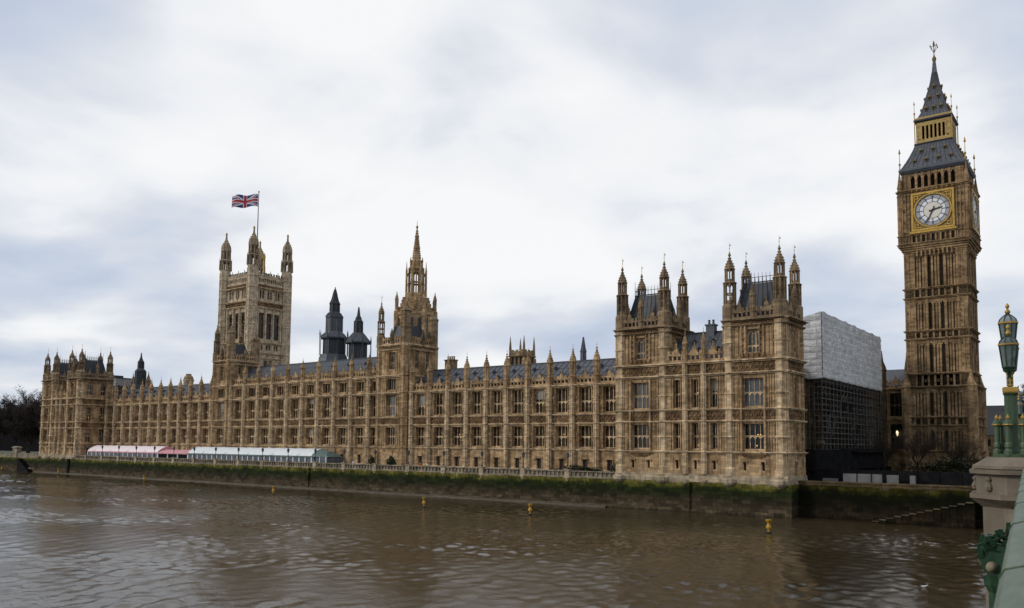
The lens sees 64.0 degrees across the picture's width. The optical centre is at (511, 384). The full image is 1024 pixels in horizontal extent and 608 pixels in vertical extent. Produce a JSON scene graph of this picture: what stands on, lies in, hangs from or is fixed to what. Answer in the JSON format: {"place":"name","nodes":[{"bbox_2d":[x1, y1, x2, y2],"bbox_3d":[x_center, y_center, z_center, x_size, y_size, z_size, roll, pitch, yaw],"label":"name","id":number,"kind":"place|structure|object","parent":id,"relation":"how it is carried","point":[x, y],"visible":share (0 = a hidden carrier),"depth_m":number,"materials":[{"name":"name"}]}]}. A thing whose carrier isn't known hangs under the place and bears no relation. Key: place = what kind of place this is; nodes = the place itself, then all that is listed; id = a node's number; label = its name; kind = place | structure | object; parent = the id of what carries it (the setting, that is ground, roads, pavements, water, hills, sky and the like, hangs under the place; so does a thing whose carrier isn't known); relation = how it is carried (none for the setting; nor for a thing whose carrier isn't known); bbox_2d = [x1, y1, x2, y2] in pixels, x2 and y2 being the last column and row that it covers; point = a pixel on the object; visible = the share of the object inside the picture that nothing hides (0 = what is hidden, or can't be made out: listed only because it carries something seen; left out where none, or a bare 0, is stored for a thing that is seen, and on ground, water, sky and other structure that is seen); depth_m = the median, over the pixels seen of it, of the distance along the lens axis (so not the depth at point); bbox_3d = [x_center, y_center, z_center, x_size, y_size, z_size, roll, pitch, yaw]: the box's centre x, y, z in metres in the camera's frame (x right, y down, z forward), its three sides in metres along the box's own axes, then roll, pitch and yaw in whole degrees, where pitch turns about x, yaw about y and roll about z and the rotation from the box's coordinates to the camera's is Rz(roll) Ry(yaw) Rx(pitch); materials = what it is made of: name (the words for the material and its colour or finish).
{"place":"outdoors","nodes":[
{"label":"outdoors","id":0,"kind":"place"},
{"bbox_2d":[134,353,146,387],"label":"ventilation tower","id":1,"kind":"structure","parent":0,"point":[140,374],"depth_m":356.24,"materials":[{"name":"black metal"}]},
{"bbox_2d":[183,374,193,384],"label":"domed chimney","id":2,"kind":"object","parent":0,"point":[186,379],"visible":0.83,"depth_m":333.10,"materials":[{"name":"stone"}]},
{"bbox_2d":[0,450,798,484],"bbox_3d":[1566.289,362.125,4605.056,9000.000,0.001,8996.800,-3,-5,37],"label":"ground","id":3,"kind":"structure","parent":0,"point":[38,452],"depth_m":422.19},
{"bbox_2d":[0,428,39,450],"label":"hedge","id":4,"kind":"object","parent":3,"relation":"on","point":[7,443],"visible":0.03,"depth_m":443.17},
{"bbox_2d":[113,375,131,388],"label":"block","id":5,"kind":"structure","parent":3,"relation":"on","point":[121,380],"depth_m":513.61,"materials":[{"name":"grey glass"}]},
{"bbox_2d":[103,373,212,449],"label":"palace wing","id":6,"kind":"structure","parent":3,"relation":"on","point":[177,417],"depth_m":250.86,"materials":[{"name":"stone"}]},
{"bbox_2d":[218,191,292,365],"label":"flag tower","id":7,"kind":"structure","parent":3,"relation":"on","point":[252,299],"depth_m":361.47,"materials":[{"name":"stone"}]},
{"bbox_2d":[235,313,238,338],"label":"window","id":8,"kind":"structure","parent":7,"relation":"in","point":[237,315],"depth_m":359.77,"materials":[{"name":"glass"}]},
{"bbox_2d":[232,194,257,207],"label":"flag","id":9,"kind":"object","parent":7,"relation":"attached to","point":[241,201],"visible":1,"depth_m":369.13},
{"bbox_2d":[258,313,262,338],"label":"window","id":10,"kind":"structure","parent":7,"relation":"in","point":[260,326],"depth_m":357.14,"materials":[{"name":"glass"}]},
{"bbox_2d":[266,314,270,339],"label":"window","id":11,"kind":"structure","parent":7,"relation":"in","point":[268,320],"depth_m":360.38,"materials":[{"name":"glass"}]},
{"bbox_2d":[274,315,278,340],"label":"window","id":12,"kind":"structure","parent":7,"relation":"in","point":[276,317],"depth_m":363.56,"materials":[{"name":"glass"}]},
{"bbox_2d":[227,353,376,463],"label":"palace centre range","id":13,"kind":"structure","parent":3,"relation":"on","point":[330,406],"depth_m":209.39,"materials":[{"name":"stone"}]},
{"bbox_2d":[308,428,312,443],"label":"window","id":14,"kind":"structure","parent":13,"relation":"in","point":[310,430],"depth_m":208.62,"materials":[{"name":"glass"}]},
{"bbox_2d":[309,399,313,417],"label":"window","id":15,"kind":"structure","parent":13,"relation":"in","point":[311,401],"depth_m":209.13,"materials":[{"name":"glass"}]},
{"bbox_2d":[324,428,328,444],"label":"window","id":16,"kind":"structure","parent":13,"relation":"in","point":[325,435],"depth_m":204.89,"materials":[{"name":"glass"}]},
{"bbox_2d":[325,398,329,416],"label":"window","id":17,"kind":"structure","parent":13,"relation":"in","point":[327,407],"depth_m":205.34,"materials":[{"name":"glass"}]},
{"bbox_2d":[340,428,345,444],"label":"window","id":18,"kind":"structure","parent":13,"relation":"in","point":[343,432],"depth_m":201.20,"materials":[{"name":"glass"}]},
{"bbox_2d":[341,397,346,416],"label":"window","id":19,"kind":"structure","parent":13,"relation":"in","point":[344,408],"depth_m":201.71,"materials":[{"name":"glass"}]},
{"bbox_2d":[357,428,362,444],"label":"window","id":20,"kind":"structure","parent":13,"relation":"in","point":[360,435],"depth_m":197.40,"materials":[{"name":"glass"}]},
{"bbox_2d":[358,397,363,416],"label":"window","id":21,"kind":"structure","parent":13,"relation":"in","point":[362,399],"depth_m":198.00,"materials":[{"name":"glass"}]},
{"bbox_2d":[394,225,437,337],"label":"spire tower","id":22,"kind":"structure","parent":3,"relation":"on","point":[419,304],"depth_m":290.91,"materials":[{"name":"stone"}]},
{"bbox_2d":[407,344,615,471],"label":"palace wing","id":23,"kind":"structure","parent":3,"relation":"on","point":[549,414],"depth_m":169.24,"materials":[{"name":"stone"}]},
{"bbox_2d":[418,394,424,414],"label":"window","id":24,"kind":"structure","parent":23,"relation":"in","point":[421,396],"depth_m":185.85,"materials":[{"name":"glass"}]},
{"bbox_2d":[418,427,424,445],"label":"window","id":25,"kind":"structure","parent":23,"relation":"in","point":[422,436],"depth_m":185.33,"materials":[{"name":"glass"}]},
{"bbox_2d":[436,427,442,445],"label":"window","id":26,"kind":"structure","parent":23,"relation":"in","point":[439,431],"depth_m":181.94,"materials":[{"name":"glass"}]},
{"bbox_2d":[436,393,443,414],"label":"window","id":27,"kind":"structure","parent":23,"relation":"in","point":[437,402],"depth_m":182.63,"materials":[{"name":"glass"}]},
{"bbox_2d":[454,427,461,445],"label":"window","id":28,"kind":"structure","parent":23,"relation":"in","point":[458,434],"depth_m":178.71,"materials":[{"name":"glass"}]},
{"bbox_2d":[455,393,461,414],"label":"window","id":29,"kind":"structure","parent":23,"relation":"in","point":[457,404],"depth_m":179.34,"materials":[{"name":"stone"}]},
{"bbox_2d":[473,427,480,445],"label":"window","id":30,"kind":"structure","parent":23,"relation":"in","point":[478,429],"depth_m":175.42,"materials":[{"name":"glass"}]},
{"bbox_2d":[474,392,481,413],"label":"window","id":31,"kind":"structure","parent":23,"relation":"in","point":[475,399],"depth_m":176.00,"materials":[{"name":"glass"}]},
{"bbox_2d":[493,427,501,445],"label":"window","id":32,"kind":"structure","parent":23,"relation":"in","point":[494,436],"depth_m":172.11,"materials":[{"name":"glass"}]},
{"bbox_2d":[494,391,501,413],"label":"window","id":33,"kind":"structure","parent":23,"relation":"in","point":[500,403],"depth_m":172.58,"materials":[{"name":"glass"}]},
{"bbox_2d":[514,390,522,413],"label":"window","id":34,"kind":"structure","parent":23,"relation":"in","point":[520,401],"depth_m":169.32,"materials":[{"name":"glass"}]},
{"bbox_2d":[514,426,522,446],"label":"window","id":35,"kind":"structure","parent":23,"relation":"in","point":[517,436],"depth_m":168.85,"materials":[{"name":"glass"}]},
{"bbox_2d":[535,426,544,446],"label":"window","id":36,"kind":"structure","parent":23,"relation":"in","point":[542,437],"depth_m":165.60,"materials":[{"name":"glass"}]},
{"bbox_2d":[536,389,544,412],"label":"window","id":37,"kind":"structure","parent":23,"relation":"in","point":[540,393],"depth_m":166.05,"materials":[{"name":"glass"}]},
{"bbox_2d":[558,426,566,446],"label":"window","id":38,"kind":"structure","parent":23,"relation":"in","point":[561,440],"depth_m":162.24,"materials":[{"name":"glass"}]},
{"bbox_2d":[558,388,567,412],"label":"window","id":39,"kind":"structure","parent":23,"relation":"in","point":[566,398],"depth_m":162.75,"materials":[{"name":"glass"}]},
{"bbox_2d":[581,387,590,411],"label":"window","id":40,"kind":"structure","parent":23,"relation":"in","point":[585,400],"depth_m":159.61,"materials":[{"name":"glass"}]},
{"bbox_2d":[581,426,590,446],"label":"window","id":41,"kind":"structure","parent":23,"relation":"in","point":[585,437],"depth_m":158.98,"materials":[{"name":"glass"}]},
{"bbox_2d":[605,386,615,411],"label":"window","id":42,"kind":"structure","parent":23,"relation":"in","point":[613,395],"depth_m":156.18,"materials":[{"name":"glass"}]},
{"bbox_2d":[605,426,615,447],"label":"window","id":43,"kind":"structure","parent":23,"relation":"in","point":[606,437],"depth_m":155.68,"materials":[{"name":"glass"}]},
{"bbox_2d":[804,340,884,463],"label":"scaffold","id":44,"kind":"object","parent":3,"relation":"on","point":[869,405],"visible":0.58,"depth_m":157.46,"materials":[{"name":"metal"}]},
{"bbox_2d":[803,311,881,391],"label":"scaffold sheeting","id":45,"kind":"object","parent":44,"relation":"on","point":[845,353],"visible":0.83,"depth_m":153.22,"materials":[{"name":"plastic"}]},
{"bbox_2d":[805,448,890,480],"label":"site gantry","id":46,"kind":"object","parent":3,"relation":"on","point":[857,459],"visible":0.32,"depth_m":144.55,"materials":[{"name":"metal"}]},
{"bbox_2d":[823,473,916,483],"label":"site hoarding","id":47,"kind":"object","parent":3,"relation":"on","point":[870,478],"visible":0.63,"depth_m":124.58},
{"bbox_2d":[865,432,908,465],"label":"bare tree","id":48,"kind":"object","parent":3,"relation":"on","point":[892,451],"visible":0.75,"depth_m":171.89,"materials":[{"name":"brown plant"}]},
{"bbox_2d":[878,351,906,470],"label":"yard range","id":49,"kind":"structure","parent":3,"relation":"on","point":[891,399],"depth_m":185.90,"materials":[{"name":"stone"}]},
{"bbox_2d":[890,393,901,415],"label":"window","id":50,"kind":"structure","parent":49,"relation":"in","point":[895,398],"depth_m":185.92,"materials":[{"name":"glass"}]},
{"bbox_2d":[891,424,902,448],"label":"window","id":51,"kind":"structure","parent":49,"relation":"in","point":[893,426],"depth_m":185.60,"materials":[{"name":"glass"}]},
{"bbox_2d":[815,468,975,485],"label":"site fence","id":52,"kind":"object","parent":3,"relation":"on","point":[960,478],"visible":0.41,"depth_m":122.01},
{"bbox_2d":[895,41,988,472],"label":"clock tower","id":53,"kind":"structure","parent":3,"relation":"on","point":[939,246],"depth_m":178.48,"materials":[{"name":"stone"}]},
{"bbox_2d":[987,405,1004,456],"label":"street building","id":54,"kind":"structure","parent":3,"relation":"on","point":[992,411],"depth_m":222.52,"materials":[{"name":"stone"}]},
{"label":"inner roofs","id":55,"kind":"object","parent":3,"relation":"on","visible":0},
{"bbox_2d":[319,287,348,360],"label":"ventilation tower","id":56,"kind":"structure","parent":55,"relation":"on","point":[333,336],"depth_m":279.54,"materials":[{"name":"grey metal"}]},
{"bbox_2d":[344,307,371,358],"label":"ventilation tower","id":57,"kind":"structure","parent":55,"relation":"on","point":[357,340],"depth_m":272.27,"materials":[{"name":"grey metal"}]},
{"bbox_2d":[508,336,535,364],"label":"stone vent tower","id":58,"kind":"structure","parent":55,"relation":"on","point":[517,356],"depth_m":230.98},
{"bbox_2d":[580,337,586,359],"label":"spirelet","id":59,"kind":"object","parent":55,"relation":"on","point":[583,351],"visible":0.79,"depth_m":198.41,"materials":[{"name":"metal"}]},
{"bbox_2d":[0,470,985,607],"bbox_3d":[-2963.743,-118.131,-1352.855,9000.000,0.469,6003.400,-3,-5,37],"label":"water","id":60,"kind":"structure","parent":0,"point":[76,541],"depth_m":79.88,"materials":[{"name":"liquid"}]},
{"bbox_2d":[0,453,38,471],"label":"garden wall","id":61,"kind":"structure","parent":60,"relation":"in","point":[8,461],"depth_m":288.30,"materials":[{"name":"stone"}]},
{"bbox_2d":[11,446,22,456],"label":"gate pier","id":62,"kind":"structure","parent":61,"relation":"on","point":[16,450],"depth_m":289.22,"materials":[{"name":"stone"}]},
{"bbox_2d":[17,458,31,471],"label":"landing steps","id":63,"kind":"structure","parent":61,"relation":"attached to","point":[22,466],"depth_m":281.77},
{"bbox_2d":[33,455,798,517],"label":"river wall","id":64,"kind":"structure","parent":60,"relation":"in","point":[583,488],"depth_m":163.24,"materials":[{"name":"stone"}]},
{"bbox_2d":[765,519,771,533],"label":"river marker","id":65,"kind":"object","parent":60,"relation":"in","point":[768,525],"visible":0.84,"depth_m":101.56,"materials":[{"name":"yellow paint"}]},
{"bbox_2d":[798,480,982,527],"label":"quay wall","id":66,"kind":"structure","parent":60,"relation":"in","point":[860,501],"depth_m":119.97,"materials":[{"name":"stone"}]},
{"bbox_2d":[872,502,977,528],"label":"river stairs","id":67,"kind":"structure","parent":66,"relation":"attached to","point":[961,515],"depth_m":112.19,"materials":[{"name":"stone"}]},
{"bbox_2d":[969,457,1023,607],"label":"road bridge","id":68,"kind":"structure","parent":60,"relation":"in","point":[998,486],"depth_m":10.98,"materials":[{"name":"green paint"}]},
{"bbox_2d":[991,303,1023,457],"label":"bridge lamp","id":69,"kind":"object","parent":68,"relation":"on","point":[1008,344],"visible":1,"depth_m":22.89,"materials":[{"name":"metal"}]},
{"bbox_2d":[1017,386,1022,448],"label":"bridge lamp","id":70,"kind":"object","parent":68,"relation":"on","point":[1020,402],"visible":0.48,"depth_m":52.28,"materials":[{"name":"metal"}]},
{"bbox_2d":[0,0,1023,406],"label":"sky","id":71,"kind":"structure","parent":0,"point":[533,148],"materials":[{"name":"white"}]},
{"label":"garden lawn","id":72,"kind":"structure","parent":0,"visible":0},
{"bbox_2d":[0,402,14,443],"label":"bare tree","id":73,"kind":"object","parent":72,"relation":"on","point":[3,431],"visible":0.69,"depth_m":319.57,"materials":[{"name":"brown plant"}]},
{"bbox_2d":[0,386,36,445],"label":"bare tree","id":74,"kind":"object","parent":72,"relation":"on","point":[5,402],"visible":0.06,"depth_m":337.42,"materials":[{"name":"brown plant"}]},
{"bbox_2d":[0,388,39,452],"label":"bare tree","id":75,"kind":"object","parent":72,"relation":"on","point":[27,400],"visible":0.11,"depth_m":319.95,"materials":[{"name":"brown plant"}]},
{"bbox_2d":[0,398,40,452],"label":"bare tree","id":76,"kind":"object","parent":72,"relation":"on","point":[25,429],"visible":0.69,"depth_m":306.51,"materials":[{"name":"brown plant"}]},
{"bbox_2d":[14,392,41,419],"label":"bare tree","id":77,"kind":"object","parent":72,"relation":"on","point":[36,404],"visible":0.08,"depth_m":307.31,"materials":[{"name":"brown plant"}]},
{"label":"terrace","id":78,"kind":"structure","parent":0,"visible":0},
{"bbox_2d":[36,344,113,460],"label":"palace pavilion","id":79,"kind":"structure","parent":78,"relation":"on","point":[73,406],"depth_m":269.64,"materials":[{"name":"stone"}]},
{"bbox_2d":[85,429,89,441],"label":"window","id":80,"kind":"structure","parent":79,"relation":"in","point":[87,432],"depth_m":266.77,"materials":[{"name":"glass"}]},
{"bbox_2d":[86,407,90,420],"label":"window","id":81,"kind":"structure","parent":79,"relation":"in","point":[88,411],"depth_m":267.32,"materials":[{"name":"glass"}]},
{"bbox_2d":[87,445,172,457],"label":"marquee","id":82,"kind":"object","parent":78,"relation":"on","point":[127,451],"visible":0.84,"depth_m":247.96,"materials":[{"name":"fabric"}]},
{"bbox_2d":[157,449,189,457],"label":"marquee","id":83,"kind":"object","parent":78,"relation":"on","point":[167,453],"visible":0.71,"depth_m":232.45,"materials":[{"name":"fabric"}]},
{"bbox_2d":[210,324,259,446],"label":"range tower","id":84,"kind":"structure","parent":78,"relation":"on","point":[237,357],"depth_m":232.28,"materials":[{"name":"stone"}]},
{"bbox_2d":[219,402,223,418],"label":"window","id":85,"kind":"structure","parent":84,"relation":"in","point":[221,416],"depth_m":232.00,"materials":[{"name":"glass"}]},
{"bbox_2d":[187,447,342,462],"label":"marquee","id":86,"kind":"object","parent":78,"relation":"on","point":[282,454],"visible":0.88,"depth_m":206.32,"materials":[{"name":"fabric"}]},
{"bbox_2d":[385,455,396,464],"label":"round bush","id":87,"kind":"object","parent":78,"relation":"on","point":[391,460],"visible":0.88,"depth_m":183.40,"materials":[{"name":"green plant"}]},
{"bbox_2d":[375,297,438,464],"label":"range tower","id":88,"kind":"structure","parent":78,"relation":"on","point":[402,345],"depth_m":190.96,"materials":[{"name":"stone"}]},
{"bbox_2d":[388,427,394,444],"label":"window","id":89,"kind":"structure","parent":88,"relation":"in","point":[391,430],"depth_m":190.51,"materials":[{"name":"glass"}]},
{"bbox_2d":[388,395,395,415],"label":"window","id":90,"kind":"structure","parent":88,"relation":"in","point":[392,398],"depth_m":191.02,"materials":[{"name":"glass"}]},
{"bbox_2d":[389,379,395,389],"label":"window","id":91,"kind":"structure","parent":88,"relation":"in","point":[392,382],"depth_m":191.40,"materials":[{"name":"glass"}]},
{"bbox_2d":[391,352,394,368],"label":"window","id":92,"kind":"structure","parent":88,"relation":"in","point":[392,354],"depth_m":191.73,"materials":[{"name":"glass"}]},
{"bbox_2d":[551,465,602,470],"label":"hedge","id":93,"kind":"object","parent":78,"relation":"on","point":[586,468],"visible":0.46,"depth_m":152.37,"materials":[{"name":"green plant"}]},
{"bbox_2d":[613,237,807,488],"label":"palace pavilion","id":94,"kind":"structure","parent":78,"relation":"on","point":[725,405],"depth_m":133.57,"materials":[{"name":"stone"}]},
{"bbox_2d":[637,338,644,358],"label":"window","id":95,"kind":"structure","parent":94,"relation":"in","point":[640,342],"depth_m":142.76,"materials":[{"name":"glass"}]},
{"bbox_2d":[634,424,648,447],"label":"window","id":96,"kind":"structure","parent":94,"relation":"in","point":[641,432],"depth_m":141.61,"materials":[{"name":"glass"}]},
{"bbox_2d":[634,383,648,408],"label":"window","id":97,"kind":"structure","parent":94,"relation":"in","point":[641,390],"depth_m":142.13,"materials":[{"name":"glass"}]},
{"bbox_2d":[675,380,679,407],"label":"window","id":98,"kind":"structure","parent":94,"relation":"in","point":[677,383],"depth_m":138.06,"materials":[{"name":"glass"}]},
{"bbox_2d":[676,424,679,448],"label":"window","id":99,"kind":"structure","parent":94,"relation":"in","point":[677,425],"depth_m":137.49,"materials":[{"name":"glass"}]},
{"bbox_2d":[693,379,697,407],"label":"window","id":100,"kind":"structure","parent":94,"relation":"in","point":[695,382],"depth_m":136.02,"materials":[{"name":"glass"}]},
{"bbox_2d":[694,423,698,448],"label":"window","id":101,"kind":"structure","parent":94,"relation":"in","point":[696,446],"depth_m":135.56,"materials":[{"name":"glass"}]},
{"bbox_2d":[712,379,716,406],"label":"window","id":102,"kind":"structure","parent":94,"relation":"in","point":[714,381],"depth_m":134.07,"materials":[{"name":"glass"}]},
{"bbox_2d":[712,423,717,448],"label":"window","id":103,"kind":"structure","parent":94,"relation":"in","point":[714,425],"depth_m":133.55,"materials":[{"name":"glass"}]},
{"bbox_2d":[744,378,762,406],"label":"window","id":104,"kind":"structure","parent":94,"relation":"in","point":[753,387],"depth_m":130.14,"materials":[{"name":"glass"}]},
{"bbox_2d":[748,329,758,351],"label":"window","id":105,"kind":"structure","parent":94,"relation":"in","point":[753,346],"depth_m":130.68,"materials":[{"name":"glass"}]},
{"bbox_2d":[745,423,763,449],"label":"window","id":106,"kind":"structure","parent":94,"relation":"in","point":[754,433],"depth_m":129.54,"materials":[{"name":"glass"}]},
{"bbox_2d":[804,372,877,448],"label":"return range","id":107,"kind":"structure","parent":78,"relation":"on","point":[809,419],"depth_m":156.64,"materials":[{"name":"metal"}]},
{"label":"green lawn","id":108,"kind":"structure","parent":0,"visible":0},
{"bbox_2d":[891,425,947,470],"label":"bare tree","id":109,"kind":"object","parent":108,"relation":"on","point":[929,447],"visible":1,"depth_m":168.13,"materials":[{"name":"brown plant"}]},
{"bbox_2d":[898,455,983,472],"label":"clipped hedge","id":110,"kind":"object","parent":108,"relation":"on","point":[965,468],"visible":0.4,"depth_m":165.25,"materials":[{"name":"green plant"}]},
{"bbox_2d":[936,434,985,464],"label":"bare tree","id":111,"kind":"object","parent":108,"relation":"on","point":[962,451],"visible":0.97,"depth_m":165.19,"materials":[{"name":"brown plant"}]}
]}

